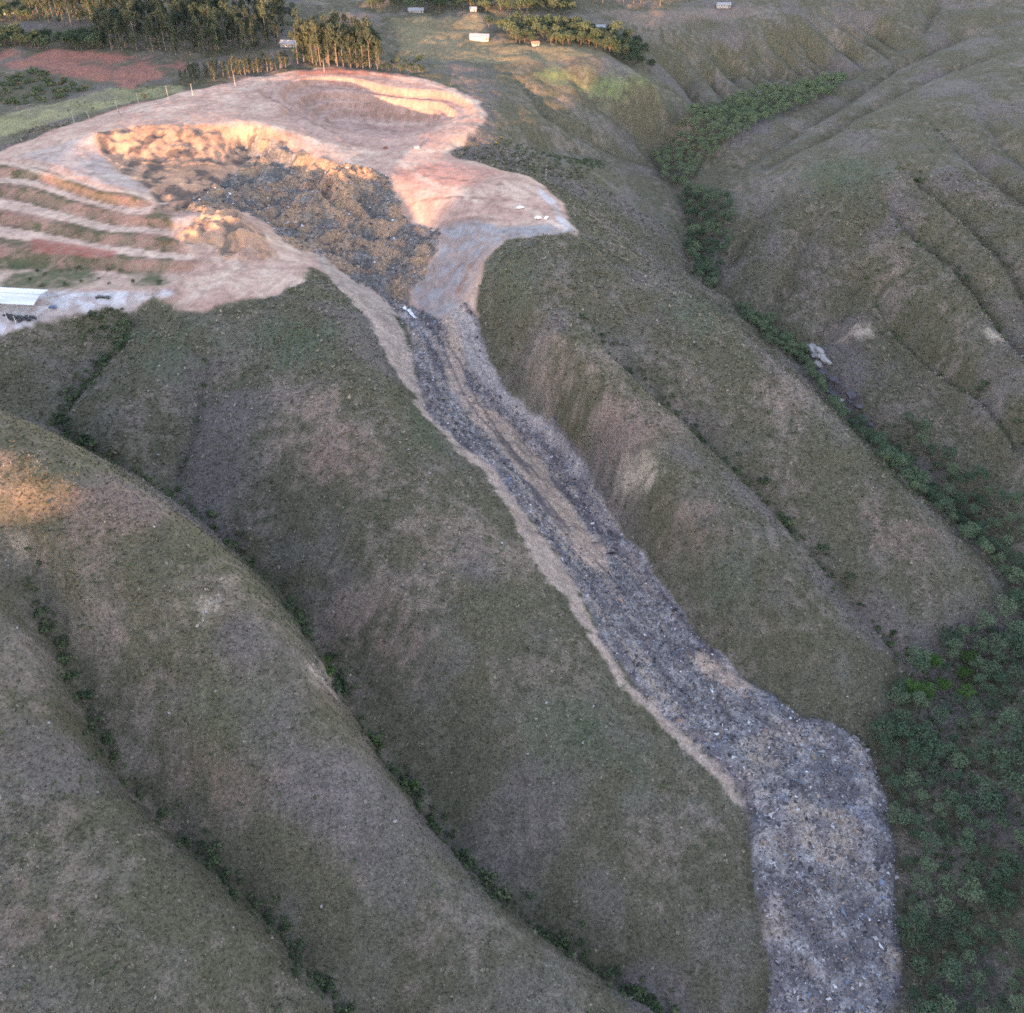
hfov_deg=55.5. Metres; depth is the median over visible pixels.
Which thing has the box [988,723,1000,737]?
valley tree
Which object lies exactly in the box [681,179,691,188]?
valley tree
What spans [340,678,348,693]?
bush
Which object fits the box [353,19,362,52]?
eucalyptus tree
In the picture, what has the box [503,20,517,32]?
broadleaf tree
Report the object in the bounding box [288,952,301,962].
bush
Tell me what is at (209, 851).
bush
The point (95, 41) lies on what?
broadleaf tree
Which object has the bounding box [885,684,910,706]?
valley tree
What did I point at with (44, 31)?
broadleaf tree
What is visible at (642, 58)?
broadleaf tree
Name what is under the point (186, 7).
eucalyptus tree
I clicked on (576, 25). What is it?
broadleaf tree
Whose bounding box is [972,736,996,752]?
valley tree
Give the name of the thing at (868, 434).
valley tree
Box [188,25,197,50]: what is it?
eucalyptus tree
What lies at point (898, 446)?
valley tree
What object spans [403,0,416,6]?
broadleaf tree
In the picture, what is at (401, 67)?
broadleaf tree
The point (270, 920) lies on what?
bush
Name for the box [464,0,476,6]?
broadleaf tree
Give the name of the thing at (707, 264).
valley tree
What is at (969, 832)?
valley tree
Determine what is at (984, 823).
valley tree
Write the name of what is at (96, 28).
eucalyptus tree
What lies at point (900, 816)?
valley tree
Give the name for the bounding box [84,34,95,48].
broadleaf tree
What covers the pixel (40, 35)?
broadleaf tree
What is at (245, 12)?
eucalyptus tree
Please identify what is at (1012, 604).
valley tree
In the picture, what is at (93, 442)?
bush
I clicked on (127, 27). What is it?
eucalyptus tree
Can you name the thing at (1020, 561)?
valley tree
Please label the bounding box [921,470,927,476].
valley tree
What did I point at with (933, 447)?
valley tree
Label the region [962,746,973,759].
valley tree
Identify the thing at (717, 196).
valley tree
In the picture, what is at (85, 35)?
broadleaf tree
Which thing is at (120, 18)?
eucalyptus tree
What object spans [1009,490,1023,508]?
valley tree
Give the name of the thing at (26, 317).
scrap heap
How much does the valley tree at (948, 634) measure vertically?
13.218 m
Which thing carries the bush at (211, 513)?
on the hills
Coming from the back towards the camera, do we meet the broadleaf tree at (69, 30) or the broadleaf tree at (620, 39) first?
the broadleaf tree at (620, 39)
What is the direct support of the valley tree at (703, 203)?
on the hills
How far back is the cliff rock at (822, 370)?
643.91 m
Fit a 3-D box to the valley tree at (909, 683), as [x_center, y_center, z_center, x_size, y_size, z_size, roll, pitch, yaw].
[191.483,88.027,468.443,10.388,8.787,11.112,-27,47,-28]
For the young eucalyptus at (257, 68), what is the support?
on the bare ground at (172, 152)
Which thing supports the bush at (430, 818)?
on the hills
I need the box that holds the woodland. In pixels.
[651,70,850,418]
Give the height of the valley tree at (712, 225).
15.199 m
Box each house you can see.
[279,40,296,47]
[408,7,423,12]
[469,7,476,11]
[596,24,605,29]
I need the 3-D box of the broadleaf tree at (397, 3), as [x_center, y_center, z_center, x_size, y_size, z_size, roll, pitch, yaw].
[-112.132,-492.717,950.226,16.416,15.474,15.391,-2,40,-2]
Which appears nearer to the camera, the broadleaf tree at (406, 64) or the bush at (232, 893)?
the bush at (232, 893)
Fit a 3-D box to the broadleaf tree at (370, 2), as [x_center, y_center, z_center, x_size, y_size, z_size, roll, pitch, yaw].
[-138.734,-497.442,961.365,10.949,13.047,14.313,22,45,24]
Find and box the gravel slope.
[412,187,575,317]
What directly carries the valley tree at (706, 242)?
on the hills
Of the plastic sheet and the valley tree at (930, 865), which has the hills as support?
the valley tree at (930, 865)
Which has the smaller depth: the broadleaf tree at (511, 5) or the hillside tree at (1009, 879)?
the hillside tree at (1009, 879)
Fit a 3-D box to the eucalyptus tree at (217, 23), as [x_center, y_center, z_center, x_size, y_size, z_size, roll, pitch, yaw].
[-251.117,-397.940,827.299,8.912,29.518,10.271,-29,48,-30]
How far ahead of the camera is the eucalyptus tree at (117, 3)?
890.27 m
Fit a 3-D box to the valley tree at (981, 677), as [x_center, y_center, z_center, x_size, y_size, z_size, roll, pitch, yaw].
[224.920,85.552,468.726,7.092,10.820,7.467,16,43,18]
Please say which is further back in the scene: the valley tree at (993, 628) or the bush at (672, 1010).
the valley tree at (993, 628)
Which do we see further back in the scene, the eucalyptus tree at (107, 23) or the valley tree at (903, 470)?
the eucalyptus tree at (107, 23)
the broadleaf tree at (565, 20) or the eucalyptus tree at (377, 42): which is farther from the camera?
the broadleaf tree at (565, 20)
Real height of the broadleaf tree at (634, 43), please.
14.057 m
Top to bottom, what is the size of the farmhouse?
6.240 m
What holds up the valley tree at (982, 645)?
on the hills
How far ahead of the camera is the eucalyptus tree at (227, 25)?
845.32 m
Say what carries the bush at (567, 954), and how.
on the hills
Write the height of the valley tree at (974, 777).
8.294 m
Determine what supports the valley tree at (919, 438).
on the hills
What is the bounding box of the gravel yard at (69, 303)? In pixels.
[0,288,173,335]
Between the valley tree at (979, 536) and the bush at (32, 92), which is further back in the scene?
the bush at (32, 92)
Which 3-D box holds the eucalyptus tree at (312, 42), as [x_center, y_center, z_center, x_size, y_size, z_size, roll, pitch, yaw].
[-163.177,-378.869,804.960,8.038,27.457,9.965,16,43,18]
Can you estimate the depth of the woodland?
831.15 m
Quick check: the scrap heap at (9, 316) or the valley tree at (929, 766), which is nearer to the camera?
the valley tree at (929, 766)
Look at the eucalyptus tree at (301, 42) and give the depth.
811.68 m
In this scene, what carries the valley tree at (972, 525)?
on the hills
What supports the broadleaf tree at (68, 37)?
on the hills
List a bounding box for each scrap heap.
[6,314,17,319]
[10,315,24,320]
[17,315,28,322]
[28,315,36,320]
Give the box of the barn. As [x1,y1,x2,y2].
[716,2,731,7]
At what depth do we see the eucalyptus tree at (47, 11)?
910.12 m
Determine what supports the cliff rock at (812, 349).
on the hills
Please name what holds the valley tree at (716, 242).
on the hills
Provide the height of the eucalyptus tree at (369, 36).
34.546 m
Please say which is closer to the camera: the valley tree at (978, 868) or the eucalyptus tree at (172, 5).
the valley tree at (978, 868)
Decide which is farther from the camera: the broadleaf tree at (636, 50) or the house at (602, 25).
the house at (602, 25)
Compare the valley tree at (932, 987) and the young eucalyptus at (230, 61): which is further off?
the young eucalyptus at (230, 61)
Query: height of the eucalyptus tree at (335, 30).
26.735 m
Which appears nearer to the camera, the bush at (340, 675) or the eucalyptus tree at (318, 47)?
the bush at (340, 675)
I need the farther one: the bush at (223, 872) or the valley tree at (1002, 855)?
the valley tree at (1002, 855)
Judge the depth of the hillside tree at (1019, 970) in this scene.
364.55 m
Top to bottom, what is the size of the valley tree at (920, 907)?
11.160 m
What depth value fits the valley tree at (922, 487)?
541.01 m
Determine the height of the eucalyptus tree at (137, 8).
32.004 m
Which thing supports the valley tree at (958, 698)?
on the hills
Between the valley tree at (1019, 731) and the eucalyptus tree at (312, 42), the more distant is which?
the eucalyptus tree at (312, 42)
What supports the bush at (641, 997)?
on the hills
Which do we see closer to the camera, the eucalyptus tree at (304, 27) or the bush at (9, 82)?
the bush at (9, 82)
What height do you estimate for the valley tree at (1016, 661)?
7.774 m
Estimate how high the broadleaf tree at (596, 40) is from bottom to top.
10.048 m
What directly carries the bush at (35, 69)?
on the hills
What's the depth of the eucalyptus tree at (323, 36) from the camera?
801.54 m
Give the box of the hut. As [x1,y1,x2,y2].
[531,41,539,45]
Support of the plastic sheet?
on the rubbish
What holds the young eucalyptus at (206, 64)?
on the bare ground at (172, 152)
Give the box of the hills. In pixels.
[0,0,1023,1012]
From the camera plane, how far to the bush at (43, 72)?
794.72 m
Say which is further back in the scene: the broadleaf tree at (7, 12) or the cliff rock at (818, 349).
the broadleaf tree at (7, 12)
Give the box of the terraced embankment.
[0,162,200,289]
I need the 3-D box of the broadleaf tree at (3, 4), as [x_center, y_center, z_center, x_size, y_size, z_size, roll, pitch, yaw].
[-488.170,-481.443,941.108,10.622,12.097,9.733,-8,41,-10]
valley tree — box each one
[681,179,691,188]
[681,188,690,195]
[683,207,693,216]
[684,199,693,207]
[684,239,692,248]
[685,224,699,231]
[685,229,694,238]
[686,218,694,225]
[686,247,696,260]
[690,205,700,216]
[691,240,701,250]
[692,192,699,200]
[692,252,700,263]
[692,259,703,268]
[692,264,702,271]
[693,184,703,191]
[694,229,704,237]
[695,187,702,196]
[695,200,707,208]
[699,211,707,220]
[701,237,710,244]
[701,255,713,265]
[701,266,710,276]
[703,188,713,194]
[703,193,711,199]
[703,217,716,223]
[703,261,713,271]
[704,206,716,218]
[704,276,717,287]
[705,220,715,239]
[707,271,718,286]
[708,245,716,259]
[709,192,719,206]
[710,238,720,246]
[711,266,721,272]
[713,188,722,194]
[713,228,723,238]
[714,222,721,229]
[715,258,724,267]
[716,242,729,252]
[717,203,723,210]
[718,211,727,219]
[723,191,730,200]
[723,236,733,245]
[724,197,733,206]
[724,215,731,226]
[726,207,738,217]
[847,418,858,428]
[854,414,870,429]
[855,427,868,434]
[862,427,876,438]
[866,713,895,744]
[869,431,887,452]
[877,448,892,465]
[880,445,902,464]
[880,738,902,762]
[880,765,890,774]
[884,801,913,826]
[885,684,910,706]
[886,774,903,791]
[889,707,913,727]
[890,454,909,470]
[891,678,907,691]
[892,720,913,743]
[894,444,901,450]
[894,908,928,947]
[897,467,915,482]
[897,768,920,787]
[898,451,914,472]
[898,677,924,699]
[900,792,910,801]
[901,411,916,426]
[902,854,914,866]
[903,739,923,758]
[904,741,931,770]
[905,466,922,479]
[905,644,932,668]
[905,722,938,744]
[906,455,916,462]
[906,895,920,908]
[907,985,922,1000]
[908,828,920,838]
[908,871,933,894]
[908,900,929,925]
[909,475,921,483]
[909,813,928,830]
[910,481,920,493]
[910,954,929,976]
[911,655,931,680]
[911,690,931,711]
[911,998,943,1012]
[912,473,932,488]
[914,484,927,496]
[914,786,931,805]
[915,432,930,448]
[916,417,932,434]
[917,681,937,699]
[917,831,943,855]
[918,854,938,874]
[919,719,933,730]
[919,934,940,952]
[920,733,951,764]
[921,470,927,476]
[921,485,932,497]
[921,775,934,790]
[923,484,940,501]
[925,982,944,999]
[926,444,937,459]
[926,733,940,746]
[926,760,946,783]
[928,492,944,508]
[928,651,943,669]
[928,917,955,942]
[931,461,942,469]
[932,706,949,725]
[932,993,957,1012]
[933,501,944,513]
[933,803,947,817]
[933,818,949,834]
[933,894,955,917]
[934,677,953,692]
[934,873,958,896]
[935,958,969,989]
[937,496,955,516]
[938,701,951,712]
[939,627,965,648]
[940,483,958,498]
[940,834,956,847]
[940,860,951,870]
[941,447,957,459]
[941,662,950,675]
[941,788,962,809]
[943,741,959,757]
[945,637,963,661]
[945,770,963,785]
[945,952,957,962]
[946,462,959,478]
[946,751,970,773]
[948,511,958,524]
[948,733,958,744]
[948,905,973,928]
[950,692,962,706]
[951,492,968,507]
[953,508,964,516]
[953,803,975,824]
[953,927,975,951]
[954,623,970,638]
[955,717,969,727]
[956,665,973,677]
[956,682,977,701]
[956,872,981,890]
[956,876,985,907]
[957,514,970,523]
[957,524,974,537]
[957,836,977,855]
[959,649,978,663]
[961,826,977,841]
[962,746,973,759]
[962,792,978,810]
[962,859,988,881]
[963,471,976,482]
[963,521,981,538]
[964,503,980,516]
[964,771,979,787]
[965,695,983,714]
[967,625,978,639]
[968,491,978,501]
[968,528,987,540]
[968,655,985,673]
[969,709,984,725]
[971,466,989,484]
[972,635,991,653]
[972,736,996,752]
[973,673,986,689]
[973,819,990,834]
[974,536,985,551]
[974,749,990,768]
[975,495,990,509]
[975,521,985,535]
[975,609,996,633]
[976,775,1003,802]
[976,791,1008,817]
[977,659,1004,679]
[978,843,994,857]
[980,541,994,559]
[982,683,999,697]
[982,697,1000,710]
[983,877,1005,899]
[984,484,995,498]
[987,626,997,635]
[988,536,1001,548]
[988,632,1008,650]
[988,648,1010,664]
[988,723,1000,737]
[989,860,1014,882]
[991,552,1006,567]
[991,746,1012,765]
[991,757,1015,778]
[993,671,1010,686]
[993,815,1011,831]
[994,594,1018,623]
[995,563,1009,574]
[996,707,1023,730]
[996,770,1023,799]
[996,851,1011,864]
[997,489,1011,508]
[997,632,1007,639]
[998,544,1011,556]
[999,683,1016,695]
[1000,534,1013,547]
[1003,512,1017,525]
[1003,587,1023,615]
[1003,629,1023,650]
[1004,721,1023,752]
[1005,552,1023,570]
[1005,618,1023,640]
[1005,746,1023,770]
[1006,567,1023,586]
[1006,663,1023,680]
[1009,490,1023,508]
[1011,640,1023,661]
[1011,658,1020,665]
[1014,828,1023,845]
[1018,522,1023,539]
[1018,573,1023,588]
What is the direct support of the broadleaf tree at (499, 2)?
on the hills
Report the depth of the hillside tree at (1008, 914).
380.87 m
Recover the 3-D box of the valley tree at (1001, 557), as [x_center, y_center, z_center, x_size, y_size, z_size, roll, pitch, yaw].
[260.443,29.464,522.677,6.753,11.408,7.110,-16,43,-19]
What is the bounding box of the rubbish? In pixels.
[176,163,914,1012]
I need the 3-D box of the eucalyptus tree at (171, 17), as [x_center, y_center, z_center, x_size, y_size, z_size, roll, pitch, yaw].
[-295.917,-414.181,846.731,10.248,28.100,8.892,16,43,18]
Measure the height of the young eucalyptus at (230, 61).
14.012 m
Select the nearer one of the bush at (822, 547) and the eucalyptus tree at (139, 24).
the bush at (822, 547)
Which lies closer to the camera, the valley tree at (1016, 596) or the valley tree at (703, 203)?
the valley tree at (1016, 596)
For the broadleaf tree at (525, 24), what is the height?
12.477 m
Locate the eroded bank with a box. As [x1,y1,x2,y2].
[329,276,746,806]
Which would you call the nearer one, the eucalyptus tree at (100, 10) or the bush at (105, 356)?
the bush at (105, 356)
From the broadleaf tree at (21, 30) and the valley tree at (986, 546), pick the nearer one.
the valley tree at (986, 546)
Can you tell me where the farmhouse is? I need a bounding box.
[469,33,489,41]
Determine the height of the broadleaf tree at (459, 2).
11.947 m
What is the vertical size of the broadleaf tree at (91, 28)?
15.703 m
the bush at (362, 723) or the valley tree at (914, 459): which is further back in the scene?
the valley tree at (914, 459)
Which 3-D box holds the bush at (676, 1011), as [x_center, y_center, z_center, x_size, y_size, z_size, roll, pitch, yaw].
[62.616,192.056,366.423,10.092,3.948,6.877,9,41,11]
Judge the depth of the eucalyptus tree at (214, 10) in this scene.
840.87 m
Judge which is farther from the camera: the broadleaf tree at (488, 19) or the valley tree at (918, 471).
the broadleaf tree at (488, 19)
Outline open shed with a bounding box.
[0,287,49,318]
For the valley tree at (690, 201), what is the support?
on the hills
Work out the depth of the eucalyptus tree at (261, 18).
856.00 m
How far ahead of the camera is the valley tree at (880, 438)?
543.43 m
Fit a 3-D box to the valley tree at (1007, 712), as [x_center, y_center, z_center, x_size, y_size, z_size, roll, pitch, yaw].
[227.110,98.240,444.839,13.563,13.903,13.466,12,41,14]
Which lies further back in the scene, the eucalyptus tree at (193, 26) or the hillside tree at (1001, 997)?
the eucalyptus tree at (193, 26)
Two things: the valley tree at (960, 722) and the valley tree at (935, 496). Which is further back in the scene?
the valley tree at (935, 496)
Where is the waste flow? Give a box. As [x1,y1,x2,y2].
[176,135,903,1012]
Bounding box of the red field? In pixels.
[0,47,185,88]
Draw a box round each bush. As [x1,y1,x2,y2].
[0,80,14,86]
[1,87,11,93]
[9,97,18,102]
[15,99,28,104]
[16,72,24,77]
[22,77,33,83]
[28,90,37,94]
[29,66,39,72]
[31,86,43,91]
[36,621,50,633]
[37,69,49,75]
[37,96,46,101]
[48,81,56,85]
[52,91,64,97]
[54,634,68,648]
[59,415,72,426]
[61,652,67,663]
[63,671,78,683]
[64,393,79,401]
[72,389,81,399]
[72,434,85,445]
[76,688,92,698]
[77,434,94,446]
[86,714,102,728]
[90,439,96,445]
[97,354,110,361]
[101,733,111,742]
[104,731,115,744]
[106,325,118,331]
[106,449,113,456]
[113,333,131,346]
[116,335,126,344]
[141,475,153,481]
[157,806,173,818]
[178,835,187,841]
[190,508,196,515]
[196,839,221,854]
[206,510,215,516]
[207,850,221,866]
[215,868,229,876]
[219,873,227,883]
[223,538,237,549]
[229,888,237,901]
[262,913,275,926]
[282,597,296,611]
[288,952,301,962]
[292,963,300,977]
[294,609,304,618]
[295,937,307,949]
[297,616,307,624]
[301,627,314,636]
[313,973,330,984]
[319,973,334,990]
[320,983,328,993]
[323,652,338,660]
[324,656,335,676]
[332,682,341,693]
[333,1003,350,1012]
[335,667,344,679]
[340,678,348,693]
[357,715,366,724]
[369,733,379,743]
[373,730,384,747]
[374,747,381,754]
[387,762,400,775]
[400,773,414,786]
[400,779,407,787]
[402,777,419,786]
[411,788,425,805]
[415,800,422,809]
[425,821,439,836]
[426,814,434,822]
[433,826,442,834]
[445,831,455,838]
[453,848,468,857]
[454,853,464,863]
[465,856,473,868]
[478,866,497,886]
[487,888,500,900]
[493,888,510,900]
[539,933,549,942]
[541,929,551,939]
[551,930,568,946]
[553,938,568,945]
[565,951,573,957]
[606,966,622,976]
[620,983,635,996]
[627,990,638,1000]
[630,988,645,1002]
[635,986,643,1002]
[645,997,659,1012]
[645,999,654,1008]
[647,993,654,998]
[667,1003,678,1011]
[670,1007,679,1012]
[698,436,709,444]
[731,467,742,474]
[757,476,772,483]
[776,512,790,520]
[817,543,828,552]
[845,572,854,580]
[886,640,895,646]
[890,334,900,339]
[960,275,970,281]
[979,379,989,385]
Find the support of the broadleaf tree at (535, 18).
on the hills
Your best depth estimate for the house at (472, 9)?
946.66 m
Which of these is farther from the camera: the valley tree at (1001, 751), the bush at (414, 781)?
the valley tree at (1001, 751)
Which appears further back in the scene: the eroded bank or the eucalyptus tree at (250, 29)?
the eucalyptus tree at (250, 29)
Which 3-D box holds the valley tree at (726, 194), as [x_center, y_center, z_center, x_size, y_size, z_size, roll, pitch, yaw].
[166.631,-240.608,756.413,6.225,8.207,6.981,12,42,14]
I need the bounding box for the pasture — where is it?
[390,14,612,63]
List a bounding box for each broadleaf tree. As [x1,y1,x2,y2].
[0,33,7,44]
[1,2,12,7]
[2,9,11,19]
[4,26,13,33]
[8,22,22,28]
[8,35,15,45]
[9,1,18,6]
[12,28,24,32]
[15,9,21,18]
[17,33,30,45]
[21,9,32,19]
[23,35,32,48]
[31,30,41,45]
[32,38,42,49]
[36,33,49,46]
[40,28,52,43]
[40,36,49,49]
[51,31,61,45]
[59,33,69,47]
[61,27,74,45]
[64,33,79,48]
[74,34,85,48]
[76,27,88,34]
[81,32,89,46]
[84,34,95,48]
[88,24,101,42]
[91,31,103,46]
[91,36,102,48]
[366,0,376,8]
[374,0,384,8]
[388,0,402,9]
[395,64,404,70]
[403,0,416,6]
[403,62,410,70]
[415,0,424,7]
[416,54,424,61]
[434,0,445,11]
[449,0,456,7]
[456,0,462,10]
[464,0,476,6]
[477,0,483,6]
[482,0,490,8]
[482,15,494,25]
[495,19,502,30]
[496,0,504,9]
[500,18,510,24]
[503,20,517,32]
[505,0,515,9]
[506,14,520,22]
[509,27,521,37]
[513,0,526,10]
[513,11,522,21]
[516,33,523,43]
[519,21,529,33]
[519,28,529,41]
[522,14,535,26]
[524,0,539,13]
[527,34,536,40]
[529,17,539,27]
[530,14,541,23]
[530,22,541,32]
[535,0,544,12]
[537,25,549,35]
[543,16,555,26]
[546,32,555,42]
[547,0,561,9]
[549,31,561,40]
[552,15,561,25]
[552,23,561,31]
[558,32,568,40]
[559,4,566,14]
[560,16,568,26]
[564,30,575,44]
[565,22,574,29]
[567,2,575,13]
[572,15,582,23]
[572,21,582,30]
[576,31,586,45]
[578,21,593,39]
[585,33,593,41]
[590,27,602,44]
[591,37,601,46]
[599,39,606,50]
[602,39,614,54]
[604,34,616,45]
[608,20,623,31]
[608,29,620,35]
[611,40,621,47]
[613,45,623,58]
[616,35,623,45]
[619,44,630,55]
[620,29,632,38]
[620,38,632,51]
[624,52,636,64]
[629,40,641,50]
[631,46,642,56]
[633,35,642,41]
[635,55,645,68]
[638,42,649,55]
[646,58,656,66]
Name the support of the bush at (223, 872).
on the hills
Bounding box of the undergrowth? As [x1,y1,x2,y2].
[24,137,1023,1012]
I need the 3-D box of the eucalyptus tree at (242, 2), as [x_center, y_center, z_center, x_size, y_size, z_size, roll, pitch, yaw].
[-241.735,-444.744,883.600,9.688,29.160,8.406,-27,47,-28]
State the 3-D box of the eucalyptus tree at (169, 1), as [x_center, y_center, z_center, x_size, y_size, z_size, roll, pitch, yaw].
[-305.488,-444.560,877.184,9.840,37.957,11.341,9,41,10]
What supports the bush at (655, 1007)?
on the hills
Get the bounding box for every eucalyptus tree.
[29,0,40,20]
[41,0,50,22]
[41,0,50,23]
[49,0,60,23]
[54,0,65,24]
[61,0,73,26]
[64,0,75,22]
[68,0,82,24]
[71,0,81,19]
[78,0,86,21]
[80,0,93,24]
[83,0,94,18]
[87,5,106,46]
[93,11,106,41]
[94,0,108,30]
[96,7,109,38]
[98,9,114,48]
[102,0,112,18]
[102,11,111,49]
[108,7,118,41]
[111,0,121,24]
[111,11,128,48]
[111,17,119,47]
[112,19,124,50]
[114,12,126,47]
[118,0,129,29]
[119,8,133,47]
[121,1,139,49]
[125,0,139,37]
[131,6,138,33]
[132,0,141,20]
[135,21,142,41]
[139,24,148,47]
[140,3,147,18]
[142,21,153,49]
[143,0,155,25]
[146,11,157,47]
[149,0,166,36]
[152,6,167,50]
[153,28,161,49]
[154,0,164,28]
[157,14,171,48]
[164,0,178,34]
[164,22,176,54]
[166,3,182,43]
[166,13,178,46]
[171,0,179,33]
[171,0,185,37]
[178,24,186,52]
[182,29,192,55]
[183,0,191,29]
[187,1,199,42]
[187,15,194,40]
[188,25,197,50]
[189,0,201,29]
[190,16,202,51]
[196,28,204,55]
[197,5,208,48]
[199,4,214,48]
[201,2,213,43]
[204,0,211,5]
[204,26,212,51]
[206,11,220,49]
[210,20,221,55]
[211,7,226,46]
[212,0,222,25]
[217,0,227,30]
[218,0,234,43]
[218,6,228,37]
[219,30,226,53]
[228,5,240,45]
[233,17,246,52]
[235,4,251,49]
[238,0,249,29]
[240,25,249,53]
[247,13,259,45]
[247,21,255,49]
[250,1,259,30]
[251,23,258,49]
[257,0,271,44]
[259,9,269,40]
[265,4,278,39]
[267,0,276,33]
[272,0,281,28]
[272,23,280,43]
[276,0,290,28]
[277,11,283,32]
[286,2,298,25]
[287,23,302,63]
[291,7,302,50]
[293,20,308,61]
[294,17,307,57]
[299,22,314,61]
[300,21,311,59]
[306,38,312,60]
[309,30,319,64]
[310,14,319,24]
[310,20,321,65]
[310,27,322,61]
[314,34,322,61]
[319,14,330,53]
[319,22,333,61]
[319,24,326,62]
[323,32,332,65]
[325,21,341,65]
[329,11,338,20]
[330,28,337,59]
[331,16,340,50]
[331,39,337,60]
[334,29,346,66]
[339,13,348,29]
[340,23,349,57]
[343,33,353,66]
[343,35,352,66]
[348,16,363,55]
[348,30,356,58]
[349,35,360,65]
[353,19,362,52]
[354,26,366,62]
[355,28,366,66]
[359,15,373,57]
[359,39,368,67]
[361,27,374,67]
[366,40,373,67]
[371,37,377,63]
[371,37,380,70]
[374,43,381,62]
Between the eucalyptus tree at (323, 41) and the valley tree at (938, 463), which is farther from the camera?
the eucalyptus tree at (323, 41)
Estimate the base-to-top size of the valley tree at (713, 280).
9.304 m
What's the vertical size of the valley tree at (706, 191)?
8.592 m
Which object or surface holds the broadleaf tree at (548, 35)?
on the pasture
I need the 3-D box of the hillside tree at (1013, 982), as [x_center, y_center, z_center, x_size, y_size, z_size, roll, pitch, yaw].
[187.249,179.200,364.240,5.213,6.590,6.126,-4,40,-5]
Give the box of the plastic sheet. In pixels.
[401,306,416,317]
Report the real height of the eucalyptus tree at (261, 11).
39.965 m
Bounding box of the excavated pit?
[255,70,476,149]
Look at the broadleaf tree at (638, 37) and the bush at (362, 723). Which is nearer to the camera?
the bush at (362, 723)
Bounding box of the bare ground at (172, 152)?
[0,67,576,326]
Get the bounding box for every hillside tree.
[952,981,964,994]
[959,948,977,965]
[959,1000,976,1012]
[969,968,987,984]
[970,923,986,937]
[973,986,987,1001]
[976,1006,998,1012]
[977,945,988,956]
[981,889,1003,911]
[984,928,1000,944]
[984,966,994,976]
[988,998,1015,1012]
[990,914,999,926]
[995,991,1006,1005]
[996,954,1006,962]
[998,927,1021,947]
[999,889,1018,909]
[1000,873,1014,886]
[1001,910,1011,918]
[1004,976,1019,992]
[1005,852,1021,867]
[1006,994,1023,1012]
[1013,833,1023,848]
[1014,968,1022,975]
[1015,937,1023,956]
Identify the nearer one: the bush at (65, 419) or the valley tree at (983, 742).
the valley tree at (983, 742)
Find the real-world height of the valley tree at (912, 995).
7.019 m
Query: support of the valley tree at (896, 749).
on the hills
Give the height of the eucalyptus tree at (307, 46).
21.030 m
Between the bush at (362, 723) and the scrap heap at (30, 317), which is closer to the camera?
the bush at (362, 723)
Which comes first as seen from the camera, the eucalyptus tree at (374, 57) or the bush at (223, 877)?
the bush at (223, 877)
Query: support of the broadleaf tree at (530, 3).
on the hills
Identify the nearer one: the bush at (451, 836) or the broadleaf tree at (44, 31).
the bush at (451, 836)
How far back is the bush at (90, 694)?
357.51 m
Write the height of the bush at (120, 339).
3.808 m
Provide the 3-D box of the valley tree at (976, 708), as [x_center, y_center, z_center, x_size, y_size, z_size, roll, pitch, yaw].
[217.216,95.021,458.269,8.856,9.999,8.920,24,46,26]
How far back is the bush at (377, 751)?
395.83 m
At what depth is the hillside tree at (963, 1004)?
364.00 m
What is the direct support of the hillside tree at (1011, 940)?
on the hills
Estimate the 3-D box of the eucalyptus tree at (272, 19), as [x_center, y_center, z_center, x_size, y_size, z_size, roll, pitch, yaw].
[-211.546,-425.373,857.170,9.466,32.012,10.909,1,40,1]
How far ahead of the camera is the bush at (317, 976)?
339.29 m
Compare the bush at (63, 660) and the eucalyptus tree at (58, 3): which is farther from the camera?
the eucalyptus tree at (58, 3)
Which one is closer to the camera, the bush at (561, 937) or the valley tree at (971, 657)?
the bush at (561, 937)
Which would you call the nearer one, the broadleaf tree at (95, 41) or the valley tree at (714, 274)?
the valley tree at (714, 274)
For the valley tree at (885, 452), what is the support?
on the hills
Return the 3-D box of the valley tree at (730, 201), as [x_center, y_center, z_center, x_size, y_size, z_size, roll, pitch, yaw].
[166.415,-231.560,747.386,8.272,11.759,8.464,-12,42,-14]
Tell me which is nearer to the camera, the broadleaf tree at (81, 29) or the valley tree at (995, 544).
the valley tree at (995, 544)
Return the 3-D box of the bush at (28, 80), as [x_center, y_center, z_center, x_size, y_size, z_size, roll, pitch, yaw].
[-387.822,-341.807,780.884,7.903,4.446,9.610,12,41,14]
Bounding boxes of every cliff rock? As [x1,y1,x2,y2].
[808,346,816,353]
[814,346,823,352]
[815,360,822,367]
[816,353,825,357]
[818,368,826,374]
[820,357,831,364]
[828,390,837,396]
[830,376,838,383]
[846,391,856,399]
[854,403,862,408]
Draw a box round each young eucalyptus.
[178,68,184,82]
[186,61,192,80]
[189,66,194,83]
[205,59,210,75]
[210,56,217,74]
[218,60,224,71]
[227,58,234,74]
[232,59,238,73]
[240,59,246,74]
[244,60,249,70]
[255,58,259,71]
[266,55,272,67]
[276,51,282,67]
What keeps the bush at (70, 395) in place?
on the hills
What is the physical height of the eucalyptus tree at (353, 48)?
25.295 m
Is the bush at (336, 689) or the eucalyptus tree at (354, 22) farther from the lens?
the eucalyptus tree at (354, 22)
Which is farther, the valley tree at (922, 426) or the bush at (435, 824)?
the valley tree at (922, 426)
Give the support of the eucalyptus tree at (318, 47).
on the hills
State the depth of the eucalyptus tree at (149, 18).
840.42 m
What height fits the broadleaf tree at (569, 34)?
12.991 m
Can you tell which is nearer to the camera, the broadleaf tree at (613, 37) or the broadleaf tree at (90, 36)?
the broadleaf tree at (90, 36)
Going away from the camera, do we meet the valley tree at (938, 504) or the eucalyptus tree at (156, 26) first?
the valley tree at (938, 504)
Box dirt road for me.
[0,91,175,150]

